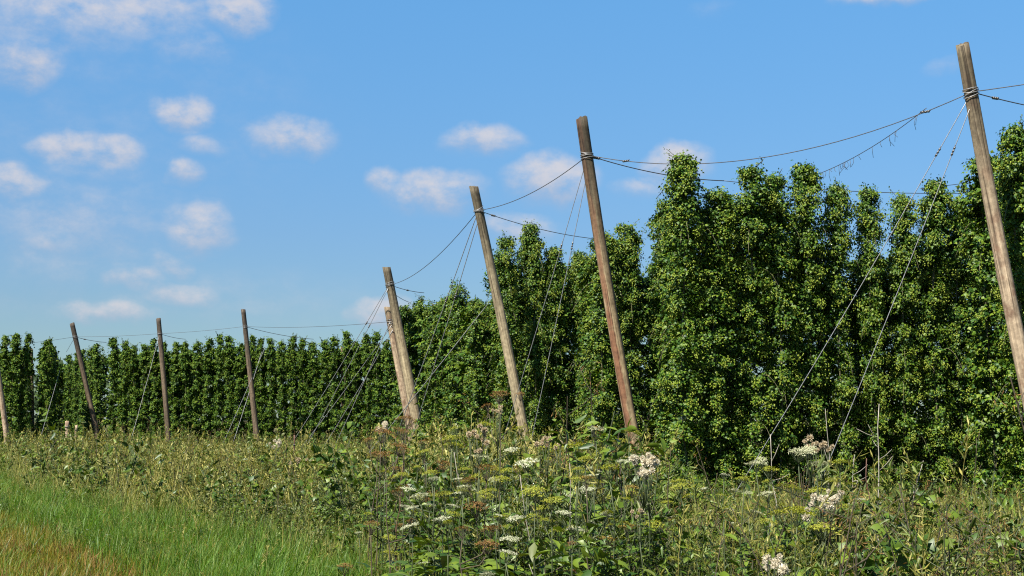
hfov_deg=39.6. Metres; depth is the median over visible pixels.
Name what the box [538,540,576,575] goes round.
umbel plant
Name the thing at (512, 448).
umbel plant
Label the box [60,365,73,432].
hop plant
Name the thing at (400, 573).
umbel plant
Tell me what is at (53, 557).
dry grass
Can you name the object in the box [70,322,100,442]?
trellis pole
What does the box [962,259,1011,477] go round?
hop plant
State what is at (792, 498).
umbel plant
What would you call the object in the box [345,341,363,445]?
hop plant
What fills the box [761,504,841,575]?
umbel plant
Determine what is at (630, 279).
hop plant
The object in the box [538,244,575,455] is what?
hop plant
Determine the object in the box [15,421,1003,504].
ground
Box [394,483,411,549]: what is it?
umbel plant
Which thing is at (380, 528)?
umbel plant
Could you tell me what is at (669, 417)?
hop plant
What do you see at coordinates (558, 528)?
broadleaf weed
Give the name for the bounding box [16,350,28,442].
hop plant
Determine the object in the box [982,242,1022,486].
hop plant
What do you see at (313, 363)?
hop plant
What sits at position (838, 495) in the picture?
thistle
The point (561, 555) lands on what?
broadleaf weed
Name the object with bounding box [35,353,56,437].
hop plant
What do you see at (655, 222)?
hop plant
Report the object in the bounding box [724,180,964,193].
row wire
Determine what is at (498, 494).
umbel plant
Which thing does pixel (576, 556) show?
umbel plant
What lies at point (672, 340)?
hop plant
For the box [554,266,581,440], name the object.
hop plant
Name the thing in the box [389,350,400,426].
hop plant
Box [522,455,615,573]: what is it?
umbel plant
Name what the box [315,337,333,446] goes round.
hop plant
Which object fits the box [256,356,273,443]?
hop plant
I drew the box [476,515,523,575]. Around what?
umbel plant
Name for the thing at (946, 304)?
hop plant
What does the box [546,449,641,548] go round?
umbel plant
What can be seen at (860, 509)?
umbel plant
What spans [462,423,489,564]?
thistle
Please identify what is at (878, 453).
dry stalk
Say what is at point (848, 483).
umbel plant
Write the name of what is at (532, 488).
umbel plant
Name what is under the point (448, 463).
umbel plant
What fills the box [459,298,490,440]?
hop plant
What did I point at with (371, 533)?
umbel plant
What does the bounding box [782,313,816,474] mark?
hop plant
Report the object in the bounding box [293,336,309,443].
hop plant
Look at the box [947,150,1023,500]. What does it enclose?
hop plant
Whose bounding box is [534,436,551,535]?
thistle
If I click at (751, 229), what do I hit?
hop plant
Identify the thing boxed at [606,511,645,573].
umbel plant
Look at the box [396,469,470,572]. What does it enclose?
umbel plant
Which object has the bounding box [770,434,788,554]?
dry stalk
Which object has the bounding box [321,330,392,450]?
guy wire
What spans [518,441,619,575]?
umbel plant
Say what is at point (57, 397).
hop plant
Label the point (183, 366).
hop plant
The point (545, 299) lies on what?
guy wire
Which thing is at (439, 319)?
guy wire
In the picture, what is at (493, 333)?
hop plant
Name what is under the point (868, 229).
hop plant
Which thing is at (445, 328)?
guy wire
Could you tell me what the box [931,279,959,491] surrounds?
hop plant
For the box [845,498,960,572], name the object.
arching stalk
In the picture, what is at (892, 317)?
hop plant
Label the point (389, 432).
umbel plant
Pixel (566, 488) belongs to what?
umbel plant
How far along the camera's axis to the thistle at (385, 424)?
11.90 m
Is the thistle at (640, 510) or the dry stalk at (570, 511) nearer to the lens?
the thistle at (640, 510)
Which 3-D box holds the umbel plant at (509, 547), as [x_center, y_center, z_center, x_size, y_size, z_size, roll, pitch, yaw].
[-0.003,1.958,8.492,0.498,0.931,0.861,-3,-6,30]
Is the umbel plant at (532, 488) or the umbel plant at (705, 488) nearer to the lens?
the umbel plant at (532, 488)
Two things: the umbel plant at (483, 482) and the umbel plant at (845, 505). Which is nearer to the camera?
the umbel plant at (845, 505)
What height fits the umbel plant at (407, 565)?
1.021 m
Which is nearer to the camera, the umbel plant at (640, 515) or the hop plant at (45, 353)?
the umbel plant at (640, 515)
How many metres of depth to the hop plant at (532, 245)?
34.62 m
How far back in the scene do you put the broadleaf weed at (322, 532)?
14.81 m
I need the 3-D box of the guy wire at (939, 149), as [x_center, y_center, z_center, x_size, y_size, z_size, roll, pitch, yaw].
[5.120,0.345,22.032,4.013,6.591,0.032,-2,-6,18]
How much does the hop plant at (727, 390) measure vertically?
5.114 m
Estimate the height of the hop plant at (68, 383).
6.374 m
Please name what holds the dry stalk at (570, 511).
on the ground at (571, 425)
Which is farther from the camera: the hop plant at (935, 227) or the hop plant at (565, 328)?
the hop plant at (565, 328)
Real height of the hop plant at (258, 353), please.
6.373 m
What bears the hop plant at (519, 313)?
on the ground at (571, 425)
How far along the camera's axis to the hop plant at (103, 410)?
86.70 m
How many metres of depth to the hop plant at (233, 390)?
81.08 m
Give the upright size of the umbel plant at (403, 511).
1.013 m
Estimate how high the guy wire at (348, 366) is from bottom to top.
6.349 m
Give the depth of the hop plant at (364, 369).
78.03 m
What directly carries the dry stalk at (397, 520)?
on the ground at (571, 425)
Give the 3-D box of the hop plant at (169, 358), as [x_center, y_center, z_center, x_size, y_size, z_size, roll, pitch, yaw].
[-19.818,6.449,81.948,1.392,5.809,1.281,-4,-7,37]
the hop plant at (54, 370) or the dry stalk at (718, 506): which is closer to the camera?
the dry stalk at (718, 506)
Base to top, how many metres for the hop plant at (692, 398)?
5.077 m
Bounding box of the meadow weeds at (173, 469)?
[0,406,1023,528]
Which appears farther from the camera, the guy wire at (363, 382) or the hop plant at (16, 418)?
the hop plant at (16, 418)
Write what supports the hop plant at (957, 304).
on the ground at (571, 425)
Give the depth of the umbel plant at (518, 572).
10.23 m
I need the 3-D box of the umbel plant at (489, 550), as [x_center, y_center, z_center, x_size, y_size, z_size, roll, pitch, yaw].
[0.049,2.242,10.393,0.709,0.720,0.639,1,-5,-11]
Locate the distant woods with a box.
[12,355,582,431]
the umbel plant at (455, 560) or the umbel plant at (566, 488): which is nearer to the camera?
the umbel plant at (455, 560)
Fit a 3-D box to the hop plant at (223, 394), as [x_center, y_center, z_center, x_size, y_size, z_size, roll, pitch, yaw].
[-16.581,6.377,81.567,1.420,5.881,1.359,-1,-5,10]
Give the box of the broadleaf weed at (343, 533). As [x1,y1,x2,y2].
[336,514,350,553]
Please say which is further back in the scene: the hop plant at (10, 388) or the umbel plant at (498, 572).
the hop plant at (10, 388)
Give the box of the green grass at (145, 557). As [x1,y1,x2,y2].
[0,467,426,575]
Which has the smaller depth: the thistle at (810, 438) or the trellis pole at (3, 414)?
the thistle at (810, 438)
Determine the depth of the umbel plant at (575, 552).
9.65 m
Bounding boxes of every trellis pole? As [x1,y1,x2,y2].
[0,371,9,442]
[30,349,34,438]
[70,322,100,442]
[156,318,170,442]
[241,309,259,443]
[341,347,344,440]
[382,267,420,435]
[384,307,414,443]
[469,186,532,453]
[576,115,645,467]
[956,42,1023,408]
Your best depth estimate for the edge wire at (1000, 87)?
21.37 m
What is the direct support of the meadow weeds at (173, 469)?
on the ground at (571, 425)
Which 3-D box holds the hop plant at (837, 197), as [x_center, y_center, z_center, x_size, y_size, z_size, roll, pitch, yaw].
[5.935,0.977,25.883,1.021,6.043,1.007,0,-5,-5]
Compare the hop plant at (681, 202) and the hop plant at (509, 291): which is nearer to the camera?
the hop plant at (681, 202)
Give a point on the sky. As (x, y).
(190, 165)
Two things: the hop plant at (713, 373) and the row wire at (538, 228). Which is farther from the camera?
the row wire at (538, 228)
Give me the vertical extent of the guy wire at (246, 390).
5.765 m
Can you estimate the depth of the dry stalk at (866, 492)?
11.90 m
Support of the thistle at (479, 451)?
on the ground at (571, 425)
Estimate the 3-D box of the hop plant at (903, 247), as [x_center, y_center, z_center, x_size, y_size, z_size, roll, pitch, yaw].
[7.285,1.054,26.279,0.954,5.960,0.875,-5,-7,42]
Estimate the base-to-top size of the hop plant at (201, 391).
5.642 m
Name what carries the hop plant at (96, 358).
on the ground at (571, 425)
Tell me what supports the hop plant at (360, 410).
on the ground at (571, 425)
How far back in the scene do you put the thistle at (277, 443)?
25.79 m
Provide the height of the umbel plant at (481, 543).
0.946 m
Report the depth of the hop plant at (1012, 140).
22.62 m
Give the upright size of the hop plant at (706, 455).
5.622 m
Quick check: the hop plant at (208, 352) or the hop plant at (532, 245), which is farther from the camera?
the hop plant at (208, 352)
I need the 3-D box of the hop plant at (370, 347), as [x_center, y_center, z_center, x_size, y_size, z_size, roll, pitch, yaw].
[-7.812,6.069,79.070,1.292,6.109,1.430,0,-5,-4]
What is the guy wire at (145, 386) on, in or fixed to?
attached to the trellis pole at (163, 377)
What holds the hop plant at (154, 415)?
on the ground at (571, 425)
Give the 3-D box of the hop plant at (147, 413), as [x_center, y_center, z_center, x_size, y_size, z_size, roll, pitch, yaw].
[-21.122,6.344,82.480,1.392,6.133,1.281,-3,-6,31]
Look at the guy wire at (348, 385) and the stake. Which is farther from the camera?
the stake
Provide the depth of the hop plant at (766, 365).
30.21 m
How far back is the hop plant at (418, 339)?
49.89 m
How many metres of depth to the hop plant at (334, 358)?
78.46 m
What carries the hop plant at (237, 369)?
on the ground at (571, 425)
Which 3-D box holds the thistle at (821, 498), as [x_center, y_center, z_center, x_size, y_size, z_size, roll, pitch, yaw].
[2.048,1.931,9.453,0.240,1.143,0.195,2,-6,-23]
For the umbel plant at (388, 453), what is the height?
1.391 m
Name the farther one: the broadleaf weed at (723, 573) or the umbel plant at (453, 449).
the umbel plant at (453, 449)
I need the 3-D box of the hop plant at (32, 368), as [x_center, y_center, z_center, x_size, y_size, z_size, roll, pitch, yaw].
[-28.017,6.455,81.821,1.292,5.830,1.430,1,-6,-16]
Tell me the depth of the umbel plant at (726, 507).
10.86 m
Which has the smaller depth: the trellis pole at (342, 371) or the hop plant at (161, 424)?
the trellis pole at (342, 371)
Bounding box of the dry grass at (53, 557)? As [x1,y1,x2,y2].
[0,499,238,575]
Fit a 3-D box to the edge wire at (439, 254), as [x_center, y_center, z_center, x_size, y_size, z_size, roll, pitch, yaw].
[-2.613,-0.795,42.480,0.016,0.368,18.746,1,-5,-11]
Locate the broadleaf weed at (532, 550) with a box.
[517,515,555,575]
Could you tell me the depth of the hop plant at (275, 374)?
80.42 m
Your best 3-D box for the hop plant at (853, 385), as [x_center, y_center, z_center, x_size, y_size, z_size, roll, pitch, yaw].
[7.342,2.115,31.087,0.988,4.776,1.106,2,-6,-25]
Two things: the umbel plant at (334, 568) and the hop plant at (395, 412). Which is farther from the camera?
the hop plant at (395, 412)
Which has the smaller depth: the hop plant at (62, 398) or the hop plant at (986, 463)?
the hop plant at (986, 463)
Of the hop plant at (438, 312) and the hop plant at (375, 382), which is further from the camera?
the hop plant at (375, 382)
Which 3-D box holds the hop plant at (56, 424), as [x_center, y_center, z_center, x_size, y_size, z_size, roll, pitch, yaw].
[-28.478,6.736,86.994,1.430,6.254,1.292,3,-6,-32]
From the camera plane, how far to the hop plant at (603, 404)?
28.84 m
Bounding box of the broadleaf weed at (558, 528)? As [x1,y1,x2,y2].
[532,526,577,575]
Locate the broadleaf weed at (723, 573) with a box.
[711,519,739,575]
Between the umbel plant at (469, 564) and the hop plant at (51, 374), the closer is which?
the umbel plant at (469, 564)
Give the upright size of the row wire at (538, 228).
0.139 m
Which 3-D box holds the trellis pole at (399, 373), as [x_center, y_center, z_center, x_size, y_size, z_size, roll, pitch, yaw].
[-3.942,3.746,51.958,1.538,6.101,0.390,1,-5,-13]
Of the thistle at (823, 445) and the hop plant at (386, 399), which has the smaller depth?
the thistle at (823, 445)
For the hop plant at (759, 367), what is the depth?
29.98 m
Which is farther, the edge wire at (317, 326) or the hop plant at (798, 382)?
the edge wire at (317, 326)
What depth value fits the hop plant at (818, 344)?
26.64 m
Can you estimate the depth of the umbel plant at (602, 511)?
9.43 m
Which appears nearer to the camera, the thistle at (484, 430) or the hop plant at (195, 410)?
the thistle at (484, 430)
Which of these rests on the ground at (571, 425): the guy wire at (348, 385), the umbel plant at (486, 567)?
the umbel plant at (486, 567)
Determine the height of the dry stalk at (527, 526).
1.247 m
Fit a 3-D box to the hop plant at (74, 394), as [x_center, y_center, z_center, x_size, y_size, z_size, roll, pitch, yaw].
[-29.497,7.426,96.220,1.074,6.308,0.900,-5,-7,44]
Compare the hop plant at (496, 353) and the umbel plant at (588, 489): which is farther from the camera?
the hop plant at (496, 353)
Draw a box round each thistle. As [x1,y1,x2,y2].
[269,439,280,479]
[288,457,311,480]
[369,421,391,574]
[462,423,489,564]
[466,448,483,562]
[487,405,502,547]
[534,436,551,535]
[554,440,571,524]
[628,452,659,575]
[631,508,655,575]
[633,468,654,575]
[762,553,788,575]
[797,434,818,562]
[802,492,836,562]
[809,523,827,569]
[812,440,834,558]
[826,485,844,568]
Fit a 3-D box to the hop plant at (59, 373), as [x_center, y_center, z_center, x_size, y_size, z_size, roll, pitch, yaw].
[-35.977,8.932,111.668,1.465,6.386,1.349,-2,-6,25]
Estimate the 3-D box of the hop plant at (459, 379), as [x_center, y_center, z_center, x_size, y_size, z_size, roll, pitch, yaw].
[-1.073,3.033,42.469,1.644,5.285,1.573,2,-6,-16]
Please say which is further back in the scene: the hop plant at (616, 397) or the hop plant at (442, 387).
the hop plant at (442, 387)
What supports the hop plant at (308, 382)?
on the ground at (571, 425)
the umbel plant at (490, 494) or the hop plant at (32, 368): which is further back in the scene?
the hop plant at (32, 368)
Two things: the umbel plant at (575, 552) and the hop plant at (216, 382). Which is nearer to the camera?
the umbel plant at (575, 552)
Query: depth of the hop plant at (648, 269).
35.91 m
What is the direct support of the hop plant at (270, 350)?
on the ground at (571, 425)
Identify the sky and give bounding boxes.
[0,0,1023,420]
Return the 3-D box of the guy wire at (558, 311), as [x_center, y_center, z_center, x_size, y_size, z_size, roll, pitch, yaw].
[0.790,0.867,27.181,1.653,6.501,0.030,-4,-6,34]
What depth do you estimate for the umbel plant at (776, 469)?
11.88 m
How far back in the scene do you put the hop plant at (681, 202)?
24.55 m
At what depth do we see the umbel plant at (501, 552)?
10.64 m
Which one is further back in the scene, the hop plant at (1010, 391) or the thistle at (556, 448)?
the hop plant at (1010, 391)
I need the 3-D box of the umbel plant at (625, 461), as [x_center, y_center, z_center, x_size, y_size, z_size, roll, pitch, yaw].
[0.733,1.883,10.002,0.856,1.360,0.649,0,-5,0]
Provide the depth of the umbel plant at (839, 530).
9.74 m
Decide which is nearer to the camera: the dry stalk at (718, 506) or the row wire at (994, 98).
the dry stalk at (718, 506)
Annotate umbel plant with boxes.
[324,531,402,574]
[337,520,380,575]
[353,470,424,575]
[357,448,447,572]
[364,426,411,570]
[368,451,401,564]
[374,524,417,569]
[375,451,414,572]
[381,511,459,574]
[382,522,429,575]
[384,503,433,574]
[386,465,421,548]
[389,488,536,575]
[392,415,417,568]
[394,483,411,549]
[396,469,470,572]
[400,476,462,575]
[400,504,409,571]
[403,490,451,575]
[415,426,475,573]
[417,439,445,573]
[421,473,519,561]
[422,459,465,549]
[429,488,490,564]
[432,435,501,569]
[432,514,504,575]
[432,516,450,574]
[435,518,463,549]
[438,421,523,563]
[438,454,498,575]
[447,484,480,572]
[454,525,499,575]
[459,463,497,562]
[461,468,540,570]
[467,467,524,546]
[470,447,542,570]
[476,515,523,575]
[477,475,545,568]
[479,535,518,575]
[480,390,524,525]
[480,480,511,541]
[483,546,494,558]
[495,486,569,575]
[497,549,518,575]
[515,457,550,574]
[516,443,565,516]
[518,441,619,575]
[519,485,566,575]
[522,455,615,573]
[522,467,594,568]
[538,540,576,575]
[541,477,612,567]
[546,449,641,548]
[550,425,626,559]
[553,470,596,575]
[555,487,611,570]
[557,464,665,575]
[562,468,578,523]
[567,474,645,575]
[578,475,614,568]
[595,430,642,560]
[595,490,637,544]
[597,495,672,546]
[601,459,635,568]
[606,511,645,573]
[618,485,639,575]
[633,493,672,565]
[667,521,697,575]
[669,477,713,565]
[701,473,735,575]
[710,507,796,564]
[715,475,786,575]
[723,460,800,560]
[723,466,788,574]
[737,478,793,563]
[749,503,800,574]
[754,444,833,548]
[760,484,831,572]
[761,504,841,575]
[776,481,847,573]
[797,481,865,549]
[816,458,864,556]
[818,523,853,553]
[848,497,869,543]
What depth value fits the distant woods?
169.06 m
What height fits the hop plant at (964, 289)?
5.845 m
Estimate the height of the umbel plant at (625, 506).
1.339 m
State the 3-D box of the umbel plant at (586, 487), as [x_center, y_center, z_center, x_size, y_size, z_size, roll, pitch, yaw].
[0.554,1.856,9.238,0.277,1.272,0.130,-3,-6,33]
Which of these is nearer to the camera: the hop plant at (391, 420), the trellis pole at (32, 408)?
the hop plant at (391, 420)
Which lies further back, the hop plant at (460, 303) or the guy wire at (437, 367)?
the hop plant at (460, 303)
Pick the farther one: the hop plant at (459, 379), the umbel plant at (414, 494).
the hop plant at (459, 379)
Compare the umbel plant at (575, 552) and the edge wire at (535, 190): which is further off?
the edge wire at (535, 190)
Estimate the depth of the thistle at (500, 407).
12.51 m
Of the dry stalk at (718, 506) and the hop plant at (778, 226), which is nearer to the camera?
the dry stalk at (718, 506)
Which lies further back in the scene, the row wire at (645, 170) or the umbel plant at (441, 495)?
the row wire at (645, 170)
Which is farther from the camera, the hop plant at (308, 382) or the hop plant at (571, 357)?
the hop plant at (308, 382)
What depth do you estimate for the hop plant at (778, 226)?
25.25 m
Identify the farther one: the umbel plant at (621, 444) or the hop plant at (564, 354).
the hop plant at (564, 354)
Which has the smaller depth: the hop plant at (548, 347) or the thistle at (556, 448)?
the thistle at (556, 448)
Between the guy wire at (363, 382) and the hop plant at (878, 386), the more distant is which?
the guy wire at (363, 382)
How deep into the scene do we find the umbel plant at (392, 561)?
11.64 m
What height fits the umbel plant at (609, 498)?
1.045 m
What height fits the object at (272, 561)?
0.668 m
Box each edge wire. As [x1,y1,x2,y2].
[245,322,382,327]
[390,215,474,284]
[482,160,581,209]
[593,95,963,163]
[977,84,1023,91]
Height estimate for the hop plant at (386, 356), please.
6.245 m
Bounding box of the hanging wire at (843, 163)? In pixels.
[821,108,925,180]
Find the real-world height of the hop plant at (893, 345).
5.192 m
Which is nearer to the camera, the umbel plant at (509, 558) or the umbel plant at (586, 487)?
the umbel plant at (509, 558)
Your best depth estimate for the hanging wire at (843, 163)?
24.38 m
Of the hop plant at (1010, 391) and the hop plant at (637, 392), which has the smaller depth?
the hop plant at (1010, 391)
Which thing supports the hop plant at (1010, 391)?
on the ground at (571, 425)
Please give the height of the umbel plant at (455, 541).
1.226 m
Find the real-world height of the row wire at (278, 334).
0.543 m
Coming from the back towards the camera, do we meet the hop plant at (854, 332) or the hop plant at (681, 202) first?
the hop plant at (854, 332)
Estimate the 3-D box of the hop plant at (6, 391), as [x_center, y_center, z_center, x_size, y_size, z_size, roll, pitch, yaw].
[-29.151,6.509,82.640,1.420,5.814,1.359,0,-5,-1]
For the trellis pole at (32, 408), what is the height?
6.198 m
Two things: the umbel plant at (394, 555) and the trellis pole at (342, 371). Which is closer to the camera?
the umbel plant at (394, 555)
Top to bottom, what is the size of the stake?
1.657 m
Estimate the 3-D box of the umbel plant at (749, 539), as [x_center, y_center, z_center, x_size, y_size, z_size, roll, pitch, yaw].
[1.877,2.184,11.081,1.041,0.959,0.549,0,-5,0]
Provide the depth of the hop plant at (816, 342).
30.70 m
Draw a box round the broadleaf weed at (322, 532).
[318,526,329,543]
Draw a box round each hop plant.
[0,332,25,442]
[0,335,9,444]
[3,351,12,438]
[6,355,20,435]
[11,363,31,441]
[14,355,36,442]
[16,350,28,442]
[19,332,34,439]
[33,344,59,445]
[34,346,57,439]
[35,347,59,431]
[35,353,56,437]
[35,366,57,425]
[38,336,56,442]
[38,356,58,417]
[53,366,62,440]
[56,363,64,436]
[58,364,69,432]
[60,354,73,433]
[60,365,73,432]
[65,359,79,434]
[69,353,80,437]
[70,364,82,434]
[74,348,89,442]
[82,346,97,438]
[82,368,104,436]
[88,343,106,441]
[89,353,110,441]
[102,337,120,439]
[105,349,128,437]
[116,338,134,439]
[117,347,137,439]
[124,343,140,443]
[128,354,149,440]
[132,342,150,444]
[137,347,157,440]
[144,338,161,439]
[149,354,162,446]
[153,340,170,443]
[157,350,179,445]
[167,342,182,444]
[169,352,184,436]
[174,340,192,439]
[180,349,199,442]
[188,339,204,443]
[191,355,212,440]
[196,336,218,442]
[201,349,223,442]
[210,331,226,440]
[212,349,229,444]
[216,335,236,442]
[221,346,244,442]
[229,342,245,446]
[232,357,250,447]
[241,334,258,444]
[243,355,260,442]
[253,336,267,443]
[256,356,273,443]
[260,336,277,447]
[264,350,281,441]
[271,340,287,442]
[273,351,296,440]
[285,333,299,442]
[286,350,304,443]
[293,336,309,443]
[296,350,317,442]
[303,341,320,446]
[307,350,328,445]
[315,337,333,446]
[319,352,336,442]
[322,334,341,443]
[328,349,347,443]
[335,329,353,448]
[340,350,361,445]
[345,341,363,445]
[349,344,369,444]
[358,332,374,445]
[361,344,378,440]
[366,329,383,443]
[372,354,391,438]
[379,339,394,443]
[382,350,395,440]
[386,308,424,440]
[388,302,417,444]
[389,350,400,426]
[409,293,432,416]
[410,312,447,449]
[411,307,428,408]
[418,299,448,441]
[430,295,446,421]
[431,308,469,438]
[434,313,461,426]
[436,294,461,435]
[438,278,471,440]
[452,301,494,439]
[459,295,492,438]
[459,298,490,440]
[479,252,525,443]
[479,307,509,415]
[481,301,499,425]
[485,230,527,449]
[495,273,529,427]
[513,247,550,450]
[515,220,553,441]
[524,272,563,430]
[532,261,573,449]
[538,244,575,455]
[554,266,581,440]
[558,269,596,441]
[563,256,621,465]
[564,248,592,454]
[571,229,628,468]
[586,252,618,452]
[596,235,649,463]
[613,219,651,470]
[616,262,647,425]
[629,275,668,468]
[640,197,686,472]
[641,261,666,450]
[643,147,722,495]
[644,225,707,487]
[658,280,699,464]
[668,295,702,466]
[676,208,738,491]
[686,185,748,495]
[696,285,736,471]
[711,196,764,491]
[722,307,758,452]
[723,158,785,496]
[727,258,766,484]
[741,203,799,492]
[747,168,808,497]
[752,272,792,474]
[774,210,836,492]
[780,159,835,495]
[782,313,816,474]
[793,242,855,487]
[807,283,841,477]
[811,175,866,496]
[832,284,865,486]
[835,256,893,496]
[852,182,894,499]
[854,254,914,490]
[858,293,905,487]
[879,186,932,489]
[884,229,938,494]
[887,279,919,485]
[909,281,938,486]
[910,174,965,497]
[915,238,977,493]
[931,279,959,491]
[935,194,993,494]
[941,247,999,495]
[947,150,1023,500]
[952,286,987,479]
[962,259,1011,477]
[966,179,1011,491]
[982,154,1023,493]
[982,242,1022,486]
[985,114,1023,498]
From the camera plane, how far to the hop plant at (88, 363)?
89.36 m
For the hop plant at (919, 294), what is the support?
on the ground at (571, 425)
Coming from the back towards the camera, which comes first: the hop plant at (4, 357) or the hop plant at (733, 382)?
the hop plant at (4, 357)
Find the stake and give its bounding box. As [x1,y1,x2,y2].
[65,421,69,437]
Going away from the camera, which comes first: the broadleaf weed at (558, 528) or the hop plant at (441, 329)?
the broadleaf weed at (558, 528)
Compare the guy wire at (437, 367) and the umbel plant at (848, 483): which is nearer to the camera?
the umbel plant at (848, 483)
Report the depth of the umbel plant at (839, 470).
11.49 m
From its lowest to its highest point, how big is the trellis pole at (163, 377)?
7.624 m
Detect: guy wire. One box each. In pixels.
[130,337,158,442]
[226,346,265,435]
[292,289,386,442]
[301,325,391,447]
[308,289,387,442]
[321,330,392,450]
[336,321,390,442]
[369,299,491,452]
[393,217,475,442]
[411,225,476,440]
[501,173,582,444]
[528,184,584,453]
[728,103,965,504]
[816,109,969,490]
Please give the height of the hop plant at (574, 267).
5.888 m
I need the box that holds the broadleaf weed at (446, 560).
[439,555,457,575]
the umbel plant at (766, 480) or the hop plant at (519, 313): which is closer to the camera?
the umbel plant at (766, 480)
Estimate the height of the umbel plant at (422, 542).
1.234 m
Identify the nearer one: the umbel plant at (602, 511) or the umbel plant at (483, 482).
the umbel plant at (602, 511)
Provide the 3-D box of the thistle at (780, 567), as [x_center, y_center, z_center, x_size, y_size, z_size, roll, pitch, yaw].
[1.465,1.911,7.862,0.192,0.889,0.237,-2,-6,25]
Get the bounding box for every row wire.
[248,327,307,338]
[486,213,592,238]
[593,157,723,180]
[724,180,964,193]
[979,93,1023,104]
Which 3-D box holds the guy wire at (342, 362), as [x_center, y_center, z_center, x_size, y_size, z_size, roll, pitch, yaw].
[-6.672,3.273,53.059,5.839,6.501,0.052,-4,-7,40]
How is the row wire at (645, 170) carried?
attached to the trellis pole at (614, 330)
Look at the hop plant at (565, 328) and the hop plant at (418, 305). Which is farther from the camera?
the hop plant at (418, 305)
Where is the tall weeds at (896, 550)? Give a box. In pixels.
[63,360,1023,575]
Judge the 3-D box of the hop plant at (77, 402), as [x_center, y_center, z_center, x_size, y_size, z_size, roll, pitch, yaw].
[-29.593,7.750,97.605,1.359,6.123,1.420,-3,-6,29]
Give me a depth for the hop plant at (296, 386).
80.14 m
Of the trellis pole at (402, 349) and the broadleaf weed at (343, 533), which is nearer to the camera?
the broadleaf weed at (343, 533)
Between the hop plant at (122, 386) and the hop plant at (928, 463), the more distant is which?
the hop plant at (122, 386)
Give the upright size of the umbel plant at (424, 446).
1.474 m
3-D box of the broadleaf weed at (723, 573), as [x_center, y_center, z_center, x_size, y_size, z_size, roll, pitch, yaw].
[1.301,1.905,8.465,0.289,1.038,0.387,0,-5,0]
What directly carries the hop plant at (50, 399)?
on the ground at (571, 425)
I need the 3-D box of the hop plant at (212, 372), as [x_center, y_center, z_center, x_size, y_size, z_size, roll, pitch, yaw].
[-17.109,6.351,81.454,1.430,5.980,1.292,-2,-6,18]
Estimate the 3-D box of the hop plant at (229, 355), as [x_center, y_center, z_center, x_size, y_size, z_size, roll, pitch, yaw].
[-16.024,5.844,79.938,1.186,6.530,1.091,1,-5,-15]
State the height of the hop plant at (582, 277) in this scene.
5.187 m
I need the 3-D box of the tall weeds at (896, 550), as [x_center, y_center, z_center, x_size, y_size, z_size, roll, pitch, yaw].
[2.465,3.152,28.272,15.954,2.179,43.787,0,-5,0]
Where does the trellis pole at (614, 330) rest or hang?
on the ground at (571, 425)
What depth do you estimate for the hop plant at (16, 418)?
81.77 m
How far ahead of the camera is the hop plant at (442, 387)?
50.03 m
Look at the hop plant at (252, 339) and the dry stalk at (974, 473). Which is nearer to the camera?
the dry stalk at (974, 473)
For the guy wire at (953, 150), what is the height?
6.489 m
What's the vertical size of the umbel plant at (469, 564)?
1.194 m
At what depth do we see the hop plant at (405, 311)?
52.49 m
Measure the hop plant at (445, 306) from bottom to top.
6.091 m
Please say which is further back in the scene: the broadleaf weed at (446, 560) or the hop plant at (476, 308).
the hop plant at (476, 308)
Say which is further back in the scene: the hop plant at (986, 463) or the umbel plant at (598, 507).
the hop plant at (986, 463)
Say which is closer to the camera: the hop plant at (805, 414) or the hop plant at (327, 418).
the hop plant at (805, 414)
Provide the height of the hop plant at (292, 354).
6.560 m
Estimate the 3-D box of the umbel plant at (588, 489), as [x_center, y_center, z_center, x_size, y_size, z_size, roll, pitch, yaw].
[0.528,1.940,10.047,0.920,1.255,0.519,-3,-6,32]
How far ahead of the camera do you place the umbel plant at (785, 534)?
11.63 m
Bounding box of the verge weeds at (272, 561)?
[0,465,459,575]
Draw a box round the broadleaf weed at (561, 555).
[548,554,579,575]
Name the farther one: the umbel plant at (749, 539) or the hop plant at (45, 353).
the hop plant at (45, 353)
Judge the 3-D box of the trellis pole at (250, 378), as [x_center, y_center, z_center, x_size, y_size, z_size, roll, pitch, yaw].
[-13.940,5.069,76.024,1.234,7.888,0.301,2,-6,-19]
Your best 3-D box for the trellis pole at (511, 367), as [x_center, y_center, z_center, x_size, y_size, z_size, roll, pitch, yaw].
[-0.157,1.322,33.279,1.786,7.454,0.329,1,-5,-15]
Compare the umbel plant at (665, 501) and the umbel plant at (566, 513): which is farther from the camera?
the umbel plant at (665, 501)
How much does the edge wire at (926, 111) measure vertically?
0.570 m
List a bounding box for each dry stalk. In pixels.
[390,467,418,569]
[520,476,550,575]
[569,477,573,553]
[714,476,733,539]
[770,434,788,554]
[824,409,829,484]
[852,454,867,507]
[852,458,875,548]
[861,407,892,540]
[959,438,981,525]
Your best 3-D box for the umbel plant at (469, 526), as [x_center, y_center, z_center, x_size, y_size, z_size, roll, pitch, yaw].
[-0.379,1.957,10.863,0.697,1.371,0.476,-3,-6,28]
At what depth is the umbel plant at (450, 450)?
11.51 m
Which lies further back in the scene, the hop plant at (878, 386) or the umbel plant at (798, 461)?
the hop plant at (878, 386)
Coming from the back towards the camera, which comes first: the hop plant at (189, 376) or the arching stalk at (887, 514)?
the hop plant at (189, 376)
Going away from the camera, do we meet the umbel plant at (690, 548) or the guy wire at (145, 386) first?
the umbel plant at (690, 548)
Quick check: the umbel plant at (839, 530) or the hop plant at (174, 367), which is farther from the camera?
the hop plant at (174, 367)
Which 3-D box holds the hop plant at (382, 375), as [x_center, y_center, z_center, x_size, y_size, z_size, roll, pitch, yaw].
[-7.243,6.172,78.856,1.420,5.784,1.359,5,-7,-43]
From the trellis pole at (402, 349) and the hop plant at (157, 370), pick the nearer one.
the trellis pole at (402, 349)
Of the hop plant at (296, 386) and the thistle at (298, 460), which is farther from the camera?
the hop plant at (296, 386)
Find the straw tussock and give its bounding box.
[930,528,1023,575]
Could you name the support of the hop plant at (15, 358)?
on the ground at (571, 425)

